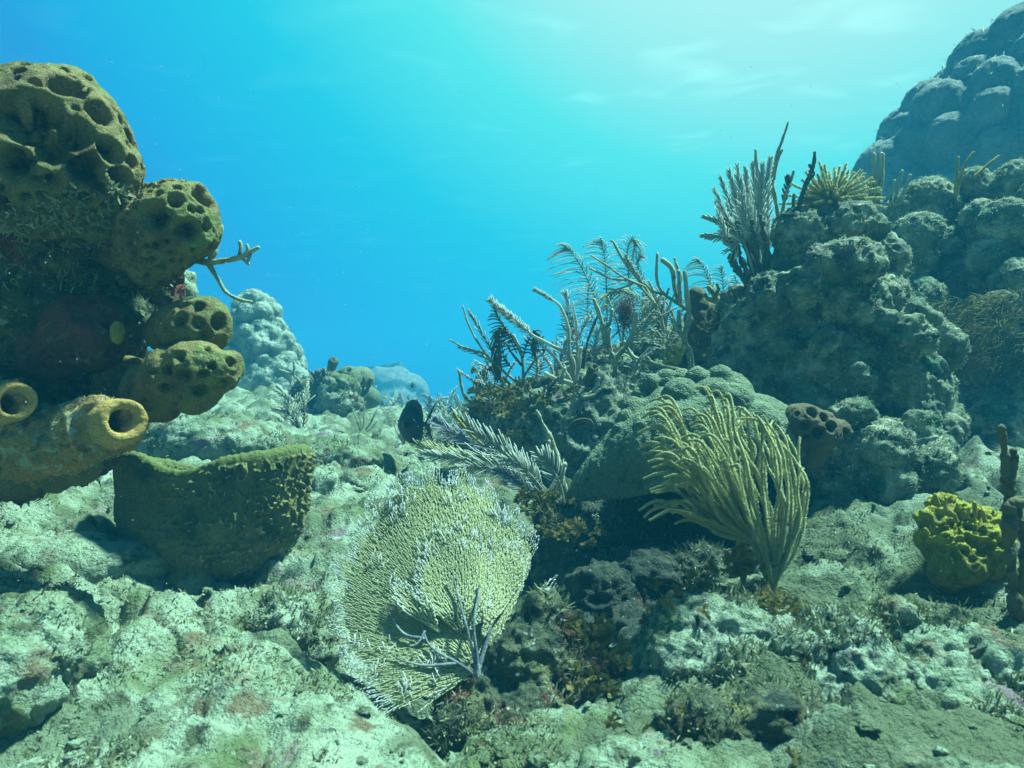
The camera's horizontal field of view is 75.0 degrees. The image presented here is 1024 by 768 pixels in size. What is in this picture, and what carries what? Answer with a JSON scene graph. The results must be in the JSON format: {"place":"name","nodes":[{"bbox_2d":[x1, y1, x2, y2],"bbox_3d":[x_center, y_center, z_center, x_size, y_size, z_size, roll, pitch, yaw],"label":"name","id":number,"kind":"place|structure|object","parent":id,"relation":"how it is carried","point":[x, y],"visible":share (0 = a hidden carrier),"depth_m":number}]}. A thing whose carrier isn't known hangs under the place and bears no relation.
{"place":"outdoors","nodes":[
{"label":"outdoors","id":0,"kind":"place"},
{"bbox_2d":[397,399,434,446],"bbox_3d":[-0.358,0.149,2.535,0.257,0.181,0.071,-1,-2,38],"label":"fish","id":1,"kind":"object","parent":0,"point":[410,420],"visible":0.99,"depth_m":2.53},
{"bbox_2d":[9,56,1007,701],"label":"floating specks","id":2,"kind":"object","parent":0,"point":[559,316],"visible":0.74,"depth_m":1.22},
{"bbox_2d":[0,384,1023,767],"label":"seabed","id":3,"kind":"structure","parent":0,"point":[242,724],"depth_m":1.08},
{"bbox_2d":[0,560,111,737],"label":"reef rock","id":4,"kind":"object","parent":3,"relation":"on","point":[54,645],"visible":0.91,"depth_m":1.00},
{"bbox_2d":[0,531,169,583],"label":"reef rock","id":5,"kind":"object","parent":3,"relation":"on","point":[93,557],"visible":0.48,"depth_m":1.55},
{"bbox_2d":[0,232,193,512],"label":"reef rock","id":6,"kind":"object","parent":3,"relation":"on","point":[33,284],"visible":0.3,"depth_m":1.27},
{"bbox_2d":[0,377,37,436],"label":"tube sponge","id":7,"kind":"object","parent":6,"relation":"on","point":[16,394],"visible":0.95,"depth_m":1.13},
{"bbox_2d":[0,461,102,501],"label":"encrusting sponge","id":8,"kind":"object","parent":6,"relation":"on","point":[10,490],"visible":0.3,"depth_m":1.20},
{"bbox_2d":[0,393,149,488],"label":"tube sponge","id":9,"kind":"object","parent":8,"relation":"on","point":[47,440],"visible":0.94,"depth_m":1.13},
{"bbox_2d":[14,293,128,379],"bbox_3d":[-0.839,-0.092,1.285,0.214,0.170,0.138,0,-2,14],"label":"encrusting sponge","id":10,"kind":"object","parent":6,"relation":"attached to","point":[70,331],"visible":0.96,"depth_m":1.23},
{"bbox_2d":[0,61,145,256],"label":"pitted sponge","id":11,"kind":"object","parent":6,"relation":"on","point":[67,139],"visible":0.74,"depth_m":1.13},
{"bbox_2d":[109,321,124,343],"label":"ball sponge","id":12,"kind":"object","parent":6,"relation":"on","point":[117,332],"visible":1,"depth_m":1.23},
{"bbox_2d":[97,178,222,287],"bbox_3d":[-0.701,-0.285,1.283,0.325,0.203,0.170,-1,-2,29],"label":"pitted sponge","id":13,"kind":"object","parent":6,"relation":"on","point":[159,228],"visible":0.89,"depth_m":1.21},
{"bbox_2d":[195,225,259,302],"bbox_3d":[-0.574,-0.236,1.300,0.166,0.156,0.014,0,-2,0],"label":"sea rod","id":14,"kind":"object","parent":13,"relation":"attached to","point":[210,261],"visible":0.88,"depth_m":1.30},
{"bbox_2d":[90,340,244,422],"bbox_3d":[-0.661,-0.002,1.255,0.368,0.151,0.139,-1,-2,30],"label":"pitted sponge","id":15,"kind":"object","parent":6,"relation":"on","point":[165,384],"visible":0.83,"depth_m":1.18},
{"bbox_2d":[142,296,232,349],"bbox_3d":[-0.623,-0.108,1.269,0.206,0.114,0.116,-1,-2,33],"label":"pitted sponge","id":16,"kind":"object","parent":15,"relation":"on","point":[207,318],"visible":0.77,"depth_m":1.22},
{"bbox_2d":[184,270,198,300],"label":"reef rock","id":17,"kind":"object","parent":6,"relation":"on","point":[190,283],"visible":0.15,"depth_m":1.54},
{"bbox_2d":[133,409,286,460],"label":"reef rock","id":18,"kind":"object","parent":3,"relation":"on","point":[211,437],"visible":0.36,"depth_m":2.46},
{"bbox_2d":[112,443,316,582],"bbox_3d":[-0.772,0.341,1.743,0.514,0.374,0.362,0,-2,0],"label":"vase sponge","id":19,"kind":"object","parent":3,"relation":"on","point":[231,517],"visible":0.83,"depth_m":1.60},
{"bbox_2d":[222,288,309,391],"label":"coral pillar","id":20,"kind":"structure","parent":3,"relation":"on","point":[266,345],"depth_m":5.19},
{"bbox_2d":[275,384,297,411],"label":"sea rod","id":21,"kind":"object","parent":3,"relation":"on","point":[277,386],"visible":0.34,"depth_m":3.99},
{"bbox_2d":[270,397,307,428],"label":"sea rod","id":22,"kind":"object","parent":3,"relation":"on","point":[295,422],"visible":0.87,"depth_m":3.41},
{"bbox_2d":[270,378,315,418],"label":"sea rod","id":23,"kind":"object","parent":3,"relation":"on","point":[291,405],"visible":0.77,"depth_m":3.63},
{"bbox_2d":[241,585,345,669],"bbox_3d":[-0.450,0.530,1.381,0.212,0.215,0.191,0,-2,0],"label":"reef rock","id":24,"kind":"object","parent":3,"relation":"on","point":[299,618],"visible":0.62,"depth_m":1.35},
{"bbox_2d":[284,375,314,405],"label":"reef rock","id":25,"kind":"object","parent":3,"relation":"on","point":[297,386],"visible":0.23,"depth_m":4.30},
{"bbox_2d":[278,361,309,390],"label":"sea rod","id":26,"kind":"object","parent":25,"relation":"on","point":[293,374],"visible":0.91,"depth_m":4.29},
{"bbox_2d":[313,369,368,417],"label":"reef rock","id":27,"kind":"object","parent":3,"relation":"on","point":[339,394],"visible":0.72,"depth_m":4.14},
{"bbox_2d":[308,367,331,403],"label":"sea rod","id":28,"kind":"object","parent":27,"relation":"on","point":[318,375],"visible":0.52,"depth_m":4.19},
{"bbox_2d":[326,357,338,371],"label":"tube sponge","id":29,"kind":"object","parent":27,"relation":"on","point":[333,362],"visible":0.6,"depth_m":4.58},
{"bbox_2d":[304,435,400,494],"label":"reef rock","id":30,"kind":"object","parent":3,"relation":"on","point":[361,463],"visible":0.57,"depth_m":2.31},
{"bbox_2d":[333,366,380,410],"bbox_3d":[-1.075,0.039,4.512,0.374,0.324,0.246,0,-2,0],"label":"ball sponge","id":31,"kind":"object","parent":3,"relation":"on","point":[372,398],"visible":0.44,"depth_m":4.46},
{"bbox_2d":[353,406,377,431],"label":"sea rod","id":32,"kind":"object","parent":3,"relation":"on","point":[366,428],"visible":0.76,"depth_m":3.50},
{"bbox_2d":[361,376,372,396],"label":"sea rod","id":33,"kind":"object","parent":3,"relation":"on","point":[369,384],"visible":0.85,"depth_m":4.29},
{"bbox_2d":[369,362,402,369],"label":"reef block","id":34,"kind":"structure","parent":3,"relation":"on","point":[393,364],"depth_m":25.42},
{"bbox_2d":[387,391,405,409],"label":"sea rod","id":35,"kind":"object","parent":3,"relation":"on","point":[393,400],"visible":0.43,"depth_m":6.62},
{"bbox_2d":[371,366,429,406],"bbox_3d":[-3.650,0.722,21.026,2.219,2.594,2.203,0,-2,0],"label":"coral head","id":36,"kind":"object","parent":3,"relation":"on","point":[389,381],"visible":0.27,"depth_m":20.45},
{"bbox_2d":[423,395,438,413],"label":"sea rod","id":37,"kind":"object","parent":3,"relation":"on","point":[429,403],"visible":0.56,"depth_m":7.47},
{"bbox_2d":[418,418,457,457],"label":"sea rod","id":38,"kind":"object","parent":3,"relation":"on","point":[439,441],"visible":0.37,"depth_m":2.70},
{"bbox_2d":[420,386,457,405],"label":"sea rod","id":39,"kind":"object","parent":3,"relation":"on","point":[453,391],"visible":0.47,"depth_m":10.04},
{"bbox_2d":[424,422,456,451],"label":"sea rod","id":40,"kind":"object","parent":3,"relation":"on","point":[446,442],"visible":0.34,"depth_m":2.99},
{"bbox_2d":[439,401,466,423],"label":"sea rod","id":41,"kind":"object","parent":3,"relation":"on","point":[449,419],"visible":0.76,"depth_m":5.18},
{"bbox_2d":[2,397,1023,767],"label":"algae turf","id":42,"kind":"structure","parent":3,"relation":"on","point":[324,687],"depth_m":1.12},
{"bbox_2d":[7,418,1023,767],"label":"coral rubble","id":43,"kind":"object","parent":3,"relation":"on","point":[537,760],"visible":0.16,"depth_m":0.96},
{"bbox_2d":[417,579,632,757],"bbox_3d":[0.032,0.551,1.178,0.395,0.390,0.318,0,-2,0],"label":"reef rock","id":44,"kind":"object","parent":3,"relation":"on","point":[523,671],"visible":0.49,"depth_m":1.14},
{"bbox_2d":[325,465,557,712],"bbox_3d":[-0.123,0.378,1.253,0.436,0.431,0.241,1,-2,-19],"label":"sea fan","id":45,"kind":"object","parent":44,"relation":"on","point":[417,632],"visible":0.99,"depth_m":1.23},
{"bbox_2d":[562,609,618,656],"bbox_3d":[0.142,0.449,1.199,0.110,0.084,0.080,0,-2,0],"label":"brown algae","id":46,"kind":"object","parent":44,"relation":"on","point":[598,630],"visible":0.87,"depth_m":1.19},
{"bbox_2d":[562,662,623,701],"bbox_3d":[0.135,0.506,1.127,0.106,0.065,0.084,0,-2,0],"label":"brown algae","id":47,"kind":"object","parent":44,"relation":"on","point":[593,680],"visible":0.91,"depth_m":1.12},
{"bbox_2d":[583,633,632,671],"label":"brown algae","id":48,"kind":"object","parent":44,"relation":"on","point":[620,649],"visible":0.98,"depth_m":1.17},
{"bbox_2d":[523,481,607,589],"bbox_3d":[0.157,0.520,1.823,0.245,0.495,0.409,1,-2,-30],"label":"reef rock","id":49,"kind":"object","parent":3,"relation":"on","point":[551,557],"visible":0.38,"depth_m":1.78},
{"bbox_2d":[412,407,546,495],"bbox_3d":[-0.114,0.210,1.962,0.501,0.286,0.182,-1,-2,23],"label":"sea plume","id":50,"kind":"object","parent":49,"relation":"on","point":[505,463],"visible":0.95,"depth_m":1.94},
{"bbox_2d":[512,485,578,518],"bbox_3d":[0.089,0.319,1.787,0.178,0.088,0.112,0,-2,0],"label":"brown algae","id":51,"kind":"object","parent":49,"relation":"on","point":[540,500],"visible":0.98,"depth_m":1.79},
{"bbox_2d":[529,445,565,503],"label":"sea plume","id":52,"kind":"object","parent":49,"relation":"on","point":[547,463],"visible":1,"depth_m":1.80},
{"bbox_2d":[536,410,568,504],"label":"sea rod","id":53,"kind":"object","parent":49,"relation":"on","point":[550,440],"visible":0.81,"depth_m":1.83},
{"bbox_2d":[535,516,606,546],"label":"brown algae","id":54,"kind":"object","parent":49,"relation":"on","point":[573,529],"visible":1,"depth_m":1.69},
{"bbox_2d":[562,364,805,504],"bbox_3d":[0.515,0.139,1.921,0.754,0.390,0.452,0,-2,0],"label":"star coral","id":55,"kind":"object","parent":49,"relation":"on","point":[615,465],"visible":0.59,"depth_m":1.76},
{"bbox_2d":[785,403,853,468],"bbox_3d":[0.823,0.141,1.806,0.215,0.179,0.179,0,-2,0],"label":"pitted sponge","id":56,"kind":"object","parent":55,"relation":"on","point":[816,429],"visible":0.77,"depth_m":1.74},
{"bbox_2d":[453,296,719,484],"bbox_3d":[0.672,0.177,2.785,1.810,1.218,0.944,0,-2,0],"label":"reef mound","id":57,"kind":"object","parent":3,"relation":"on","point":[575,446],"visible":0.13,"depth_m":2.43},
{"bbox_2d":[458,365,492,410],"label":"sea rod","id":58,"kind":"object","parent":57,"relation":"on","point":[467,399],"visible":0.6,"depth_m":2.50},
{"bbox_2d":[456,365,495,408],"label":"sea plume","id":59,"kind":"object","parent":57,"relation":"on","point":[482,382],"visible":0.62,"depth_m":2.43},
{"bbox_2d":[448,305,514,384],"bbox_3d":[-0.101,-0.144,2.511,0.276,0.304,0.035,0,-2,-2],"label":"sea rod","id":60,"kind":"object","parent":57,"relation":"on","point":[483,353],"visible":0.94,"depth_m":2.50},
{"bbox_2d":[470,355,516,386],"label":"sea plume","id":61,"kind":"object","parent":57,"relation":"on","point":[506,377],"visible":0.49,"depth_m":2.57},
{"bbox_2d":[487,307,550,382],"bbox_3d":[0.026,-0.148,2.493,0.241,0.309,0.056,0,-2,14],"label":"soft coral","id":62,"kind":"object","parent":57,"relation":"on","point":[502,330],"visible":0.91,"depth_m":2.50},
{"bbox_2d":[467,366,599,440],"bbox_3d":[0.083,0.066,2.363,0.506,0.271,0.359,0,-2,0],"label":"brown algae","id":63,"kind":"object","parent":57,"relation":"on","point":[509,402],"visible":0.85,"depth_m":2.37},
{"bbox_2d":[524,352,551,378],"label":"sea plume","id":64,"kind":"object","parent":57,"relation":"on","point":[538,368],"visible":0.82,"depth_m":2.51},
{"bbox_2d":[486,287,590,385],"bbox_3d":[0.093,-0.173,2.410,0.392,0.364,0.110,0,-2,0],"label":"branching coral","id":65,"kind":"object","parent":57,"relation":"on","point":[575,367],"visible":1,"depth_m":2.42},
{"bbox_2d":[523,328,575,376],"bbox_3d":[0.141,-0.113,2.496,0.186,0.200,0.134,1,-2,-41],"label":"sea plume","id":66,"kind":"object","parent":57,"relation":"on","point":[552,366],"visible":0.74,"depth_m":2.51},
{"bbox_2d":[541,373,567,398],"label":"sea plume","id":67,"kind":"object","parent":57,"relation":"on","point":[550,388],"visible":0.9,"depth_m":2.37},
{"bbox_2d":[557,309,598,368],"bbox_3d":[0.255,-0.173,2.598,0.175,0.242,0.030,0,-2,0],"label":"sea plume","id":68,"kind":"object","parent":57,"relation":"on","point":[583,360],"visible":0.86,"depth_m":2.60},
{"bbox_2d":[568,418,592,430],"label":"rope sponge","id":69,"kind":"object","parent":57,"relation":"on","point":[570,427],"visible":1,"depth_m":2.20},
{"bbox_2d":[543,236,623,352],"bbox_3d":[0.298,-0.368,2.755,0.349,0.510,0.162,0,-2,0],"label":"sea plume","id":70,"kind":"object","parent":57,"relation":"on","point":[565,248],"visible":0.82,"depth_m":2.72},
{"bbox_2d":[567,377,600,416],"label":"sea rod","id":71,"kind":"object","parent":57,"relation":"on","point":[593,393],"visible":1,"depth_m":2.33},
{"bbox_2d":[583,363,598,387],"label":"tube sponge","id":72,"kind":"object","parent":57,"relation":"on","point":[589,377],"visible":1,"depth_m":2.41},
{"bbox_2d":[582,315,619,361],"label":"sea plume","id":73,"kind":"object","parent":57,"relation":"on","point":[594,347],"visible":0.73,"depth_m":2.64},
{"bbox_2d":[592,298,637,374],"bbox_3d":[0.368,-0.170,2.381,0.164,0.276,0.027,0,-2,0],"label":"sea rod","id":74,"kind":"object","parent":57,"relation":"on","point":[614,357],"visible":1,"depth_m":2.37},
{"bbox_2d":[609,285,644,338],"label":"red algae","id":75,"kind":"object","parent":57,"relation":"on","point":[625,310],"visible":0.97,"depth_m":2.49},
{"bbox_2d":[597,235,664,346],"bbox_3d":[0.496,-0.382,2.804,0.289,0.515,0.166,0,-2,0],"label":"sea plume","id":76,"kind":"object","parent":57,"relation":"on","point":[633,241],"visible":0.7,"depth_m":2.85},
{"bbox_2d":[589,240,672,352],"bbox_3d":[0.481,-0.353,2.684,0.344,0.462,0.064,0,-2,0],"label":"sea rod","id":77,"kind":"object","parent":57,"relation":"on","point":[641,283],"visible":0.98,"depth_m":2.68},
{"bbox_2d":[622,347,651,372],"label":"sea plume","id":78,"kind":"object","parent":57,"relation":"on","point":[638,361],"visible":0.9,"depth_m":2.39},
{"bbox_2d":[607,295,677,357],"bbox_3d":[0.526,-0.236,2.668,0.282,0.263,0.084,0,-2,0],"label":"sea plume","id":79,"kind":"object","parent":57,"relation":"on","point":[638,329],"visible":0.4,"depth_m":2.67},
{"bbox_2d":[636,293,661,342],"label":"sea plume","id":80,"kind":"object","parent":57,"relation":"on","point":[647,316],"visible":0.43,"depth_m":2.79},
{"bbox_2d":[638,285,669,339],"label":"sea plume","id":81,"kind":"object","parent":57,"relation":"on","point":[657,327],"visible":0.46,"depth_m":2.76},
{"bbox_2d":[623,340,687,370],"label":"sea rod","id":82,"kind":"object","parent":57,"relation":"on","point":[648,360],"visible":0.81,"depth_m":2.39},
{"bbox_2d":[640,279,676,336],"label":"sea plume","id":83,"kind":"object","parent":57,"relation":"on","point":[664,318],"visible":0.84,"depth_m":2.74},
{"bbox_2d":[643,325,679,357],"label":"sea plume","id":84,"kind":"object","parent":57,"relation":"on","point":[667,348],"visible":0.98,"depth_m":2.44},
{"bbox_2d":[641,287,683,331],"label":"sea plume","id":85,"kind":"object","parent":57,"relation":"on","point":[671,312],"visible":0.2,"depth_m":2.80},
{"bbox_2d":[645,252,694,370],"bbox_3d":[0.564,-0.245,2.387,0.172,0.457,0.077,0,-2,0],"label":"sea rod","id":86,"kind":"object","parent":57,"relation":"on","point":[678,301],"visible":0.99,"depth_m":2.36},
{"bbox_2d":[662,344,685,363],"bbox_3d":[0.566,-0.104,2.331,0.086,0.072,0.024,0,-2,0],"label":"fire coral","id":87,"kind":"object","parent":57,"relation":"on","point":[676,358],"visible":1,"depth_m":2.32},
{"bbox_2d":[683,286,715,347],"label":"tube sponge","id":88,"kind":"object","parent":57,"relation":"on","point":[701,305],"visible":0.59,"depth_m":2.58},
{"bbox_2d":[683,257,739,297],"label":"sea plume","id":89,"kind":"object","parent":57,"relation":"on","point":[698,261],"visible":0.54,"depth_m":2.75},
{"bbox_2d":[559,532,734,636],"bbox_3d":[0.340,0.528,1.636,0.556,0.301,0.375,1,-2,-38],"label":"reef rock","id":90,"kind":"object","parent":3,"relation":"on","point":[592,588],"visible":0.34,"depth_m":1.58},
{"bbox_2d":[581,471,810,558],"bbox_3d":[0.545,0.472,2.145,0.806,0.649,0.536,0,-2,17],"label":"reef rock","id":91,"kind":"object","parent":3,"relation":"on","point":[624,521],"visible":0.16,"depth_m":1.96},
{"bbox_2d":[635,580,798,688],"bbox_3d":[0.390,0.477,1.167,0.345,0.247,0.322,0,-2,0],"label":"reef rock","id":92,"kind":"object","parent":3,"relation":"on","point":[672,646],"visible":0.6,"depth_m":1.12},
{"bbox_2d":[638,559,734,623],"bbox_3d":[0.357,0.407,1.203,0.249,0.155,0.175,0,-2,0],"label":"brown algae","id":93,"kind":"object","parent":92,"relation":"on","point":[698,583],"visible":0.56,"depth_m":1.23},
{"bbox_2d":[637,386,809,600],"bbox_3d":[0.409,0.231,1.289,0.347,0.458,0.250,0,-2,0],"label":"sea rod","id":94,"kind":"object","parent":92,"relation":"on","point":[735,513],"visible":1,"depth_m":1.25},
{"bbox_2d":[703,541,781,578],"bbox_3d":[0.433,0.336,1.260,0.137,0.075,0.088,0,-2,0],"label":"brown algae","id":95,"kind":"object","parent":92,"relation":"on","point":[741,554],"visible":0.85,"depth_m":1.24},
{"bbox_2d":[736,564,804,616],"bbox_3d":[0.458,0.386,1.200,0.174,0.109,0.095,0,-2,0],"label":"brown algae","id":96,"kind":"object","parent":92,"relation":"on","point":[774,603],"visible":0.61,"depth_m":1.19},
{"bbox_2d":[658,671,857,746],"bbox_3d":[0.353,0.491,0.924,0.298,0.165,0.184,0,-2,0],"label":"reef rock","id":97,"kind":"object","parent":3,"relation":"on","point":[769,712],"visible":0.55,"depth_m":0.90},
{"bbox_2d":[604,695,801,765],"bbox_3d":[0.275,0.482,0.927,0.265,0.101,0.169,-1,-2,32],"label":"brown algae","id":98,"kind":"object","parent":97,"relation":"on","point":[609,721],"visible":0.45,"depth_m":0.92},
{"bbox_2d":[704,198,973,506],"bbox_3d":[1.094,-0.049,2.202,0.832,1.204,0.837,0,-2,0],"label":"reef pinnacle","id":99,"kind":"object","parent":3,"relation":"on","point":[853,335],"visible":0.81,"depth_m":2.07},
{"bbox_2d":[691,312,720,355],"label":"brown algae","id":100,"kind":"object","parent":99,"relation":"on","point":[714,326],"visible":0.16,"depth_m":2.51},
{"bbox_2d":[703,283,720,330],"bbox_3d":[0.794,-0.287,2.529,0.124,0.203,0.074,0,-2,0],"label":"fire coral","id":101,"kind":"object","parent":99,"relation":"on","point":[714,299],"visible":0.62,"depth_m":2.54},
{"bbox_2d":[699,154,777,276],"bbox_3d":[0.853,-0.617,2.452,0.231,0.491,0.358,-1,-2,37],"label":"sea plume","id":102,"kind":"object","parent":99,"relation":"on","point":[745,209],"visible":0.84,"depth_m":2.38},
{"bbox_2d":[721,213,779,286],"bbox_3d":[0.840,-0.465,2.346,0.204,0.264,0.062,0,-2,0],"label":"sea rod","id":103,"kind":"object","parent":99,"relation":"on","point":[745,275],"visible":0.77,"depth_m":2.33},
{"bbox_2d":[754,121,794,230],"bbox_3d":[0.948,-0.663,2.403,0.136,0.570,0.049,-1,-2,29],"label":"sea rod","id":104,"kind":"object","parent":99,"relation":"on","point":[788,178],"visible":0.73,"depth_m":2.40},
{"bbox_2d":[792,151,816,211],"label":"sea rod","id":105,"kind":"object","parent":99,"relation":"on","point":[811,174],"visible":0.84,"depth_m":2.33},
{"bbox_2d":[778,161,887,212],"bbox_3d":[1.162,-0.705,2.393,0.352,0.194,0.252,0,-2,0],"label":"sea plume","id":106,"kind":"object","parent":99,"relation":"on","point":[828,190],"visible":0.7,"depth_m":2.35},
{"bbox_2d":[866,152,884,208],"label":"sea rod","id":107,"kind":"object","parent":99,"relation":"on","point":[881,172],"visible":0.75,"depth_m":2.39},
{"bbox_2d":[769,595,919,704],"bbox_3d":[0.493,0.459,1.031,0.243,0.223,0.215,0,-2,0],"label":"reef rock","id":108,"kind":"object","parent":3,"relation":"on","point":[834,647],"visible":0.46,"depth_m":1.00},
{"bbox_2d":[880,173,974,403],"bbox_3d":[1.852,-0.256,2.849,0.580,1.391,0.880,-1,-2,23],"label":"lobed coral","id":109,"kind":"object","parent":3,"relation":"on","point":[928,209],"visible":0.16,"depth_m":2.79},
{"bbox_2d":[888,170,911,205],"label":"sea rod","id":110,"kind":"object","parent":109,"relation":"attached to","point":[897,200],"visible":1,"depth_m":2.94},
{"bbox_2d":[953,151,999,197],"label":"sea rod","id":111,"kind":"object","parent":109,"relation":"attached to","point":[957,182],"visible":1,"depth_m":2.88},
{"bbox_2d":[850,1,1023,212],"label":"coral head","id":112,"kind":"object","parent":3,"relation":"on","point":[924,129],"visible":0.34,"depth_m":5.71},
{"bbox_2d":[862,588,1023,719],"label":"reef rock","id":113,"kind":"object","parent":3,"relation":"on","point":[954,672],"visible":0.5,"depth_m":0.97},
{"bbox_2d":[912,492,1016,593],"bbox_3d":[0.844,0.291,1.226,0.196,0.185,0.138,0,-2,0],"label":"yellow sponge","id":114,"kind":"object","parent":3,"relation":"on","point":[947,523],"visible":0.81,"depth_m":1.19},
{"bbox_2d":[954,156,1023,447],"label":"lobed coral","id":115,"kind":"object","parent":3,"relation":"on","point":[992,403],"visible":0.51,"depth_m":2.59},
{"bbox_2d":[927,284,1023,380],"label":"sea fan","id":116,"kind":"object","parent":115,"relation":"attached to","point":[979,362],"visible":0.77,"depth_m":2.37},
{"bbox_2d":[997,424,1023,621],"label":"sea rod","id":117,"kind":"object","parent":3,"relation":"on","point":[1011,525],"visible":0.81,"depth_m":1.10},
{"bbox_3d":[0.623,0.380,1.400,0.028,0.022,0.022,0,-2,0],"label":"sea squirt","id":118,"kind":"object","parent":3,"relation":"on","visible":0},
{"bbox_2d":[802,551,813,560],"bbox_3d":[0.621,0.362,1.400,0.022,0.022,0.021,-1,-2,36],"label":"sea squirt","id":119,"kind":"object","parent":118,"relation":"on","point":[807,556],"visible":0.97,"depth_m":1.39},
{"bbox_2d":[0,0,1023,404],"label":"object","id":120,"kind":"structure","parent":0,"point":[591,79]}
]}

